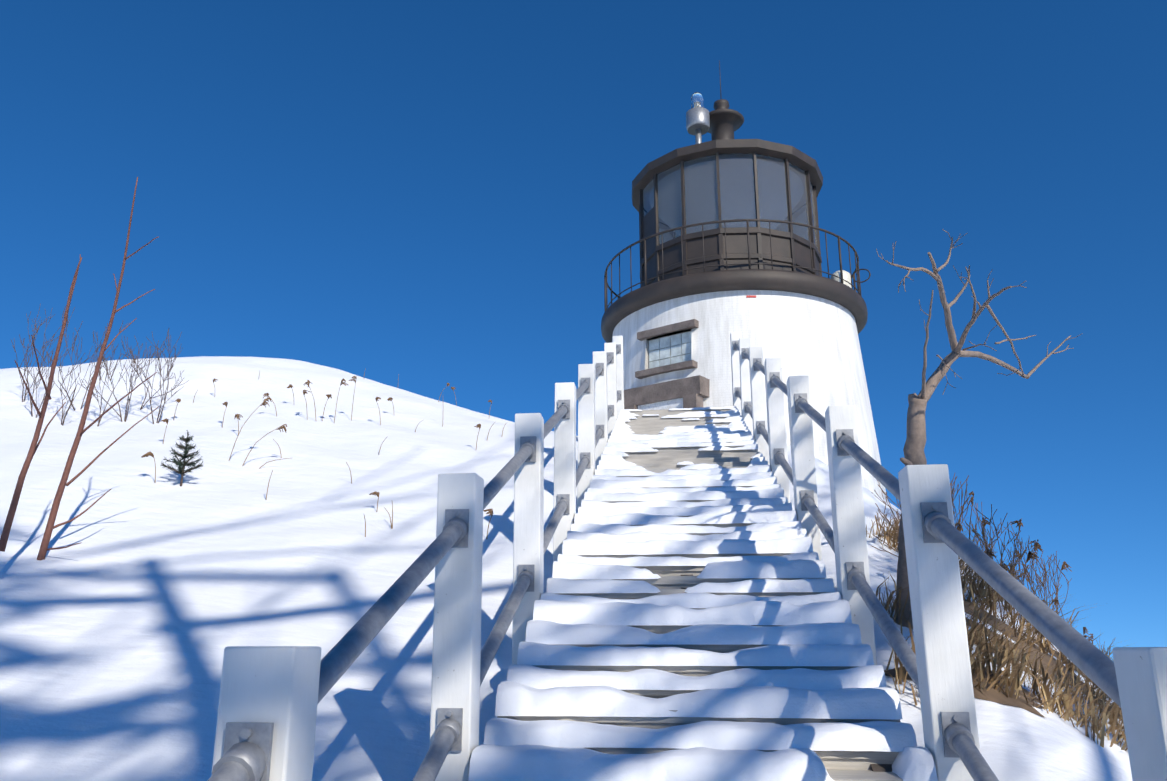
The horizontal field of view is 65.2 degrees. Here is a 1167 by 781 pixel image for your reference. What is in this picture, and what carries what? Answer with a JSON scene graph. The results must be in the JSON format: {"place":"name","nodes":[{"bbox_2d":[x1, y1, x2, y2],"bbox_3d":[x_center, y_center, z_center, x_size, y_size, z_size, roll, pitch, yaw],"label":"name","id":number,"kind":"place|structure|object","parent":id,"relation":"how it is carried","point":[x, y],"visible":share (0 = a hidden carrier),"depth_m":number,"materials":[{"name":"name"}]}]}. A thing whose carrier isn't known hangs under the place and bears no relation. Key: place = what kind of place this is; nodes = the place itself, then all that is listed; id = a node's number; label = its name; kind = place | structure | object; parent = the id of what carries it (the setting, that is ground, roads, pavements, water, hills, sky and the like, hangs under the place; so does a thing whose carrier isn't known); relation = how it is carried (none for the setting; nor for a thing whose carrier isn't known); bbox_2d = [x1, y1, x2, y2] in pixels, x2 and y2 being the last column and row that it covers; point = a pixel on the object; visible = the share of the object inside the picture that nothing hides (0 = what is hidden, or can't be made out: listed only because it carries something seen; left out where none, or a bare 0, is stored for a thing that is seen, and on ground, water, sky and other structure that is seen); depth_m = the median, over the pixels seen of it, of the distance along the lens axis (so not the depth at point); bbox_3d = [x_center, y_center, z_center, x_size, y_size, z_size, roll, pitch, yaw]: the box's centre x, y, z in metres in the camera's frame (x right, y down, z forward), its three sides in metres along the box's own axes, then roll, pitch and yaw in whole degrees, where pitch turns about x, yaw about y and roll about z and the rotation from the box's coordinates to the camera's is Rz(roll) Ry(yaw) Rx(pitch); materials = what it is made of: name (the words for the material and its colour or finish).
{"place":"outdoors","nodes":[
{"label":"outdoors","id":0,"kind":"place"},
{"bbox_2d":[0,356,1132,780],"bbox_3d":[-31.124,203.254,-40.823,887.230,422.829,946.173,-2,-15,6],"label":"snowy ground","id":1,"kind":"structure","parent":0,"point":[140,606],"depth_m":5.88,"materials":[{"name":"white snow"}]},
{"bbox_2d":[0,177,158,560],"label":"bare saplings","id":2,"kind":"object","parent":1,"relation":"on","point":[50,527],"visible":0.98,"depth_m":5.72,"materials":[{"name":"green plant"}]},
{"bbox_2d":[11,303,188,425],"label":"bare shrubs","id":3,"kind":"object","parent":1,"relation":"on","point":[113,370],"visible":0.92,"depth_m":10.11,"materials":[{"name":"brown plant"}]},
{"bbox_2d":[160,430,202,485],"bbox_3d":[-3.357,0.608,7.642,0.380,0.584,0.393,-2,-15,6],"label":"spruce seedling","id":4,"kind":"object","parent":1,"relation":"on","point":[182,462],"visible":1,"depth_m":7.63,"materials":[{"name":"green plant"}]},
{"bbox_2d":[141,368,505,538],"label":"dried weeds","id":5,"kind":"object","parent":1,"relation":"on","point":[264,403],"visible":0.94,"depth_m":9.56,"materials":[{"name":"brown plant"}]},
{"bbox_2d":[212,332,1166,780],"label":"rail posts","id":6,"kind":"object","parent":1,"relation":"on","point":[278,686],"visible":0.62,"depth_m":3.13,"materials":[{"name":"paint"}]},
{"bbox_2d":[207,340,1120,780],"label":"handrails","id":7,"kind":"object","parent":6,"relation":"attached to","point":[247,750],"visible":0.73,"depth_m":2.87,"materials":[{"name":"metal"}]},
{"bbox_2d":[497,409,902,780],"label":"stair treads","id":8,"kind":"object","parent":1,"relation":"on","point":[858,765],"visible":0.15,"depth_m":4.29,"materials":[{"name":"grey wood"}]},
{"bbox_2d":[601,60,887,500],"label":"lighthouse tower","id":9,"kind":"structure","parent":1,"relation":"on","point":[729,237],"depth_m":15.63,"materials":[{"name":"white paint"}]},
{"bbox_2d":[866,474,1131,750],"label":"dry grass bank","id":10,"kind":"structure","parent":1,"relation":"on","point":[993,685],"depth_m":5.04,"materials":[{"name":"beige plant"}]},
{"bbox_2d":[876,229,1082,628],"bbox_3d":[2.287,0.356,5.284,1.023,2.521,2.186,-11,-19,35],"label":"dead tree","id":11,"kind":"object","parent":10,"relation":"on","point":[914,447],"visible":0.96,"depth_m":5.19,"materials":[{"name":"brown plant"}]},
{"bbox_2d":[0,0,1166,660],"label":"sky","id":12,"kind":"structure","parent":0,"point":[428,194],"materials":[{"name":"blue"}]},
{"bbox_2d":[468,406,937,780],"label":"stair snow","id":13,"kind":"structure","parent":0,"point":[821,629],"depth_m":3.90,"materials":[{"name":"white snow"}]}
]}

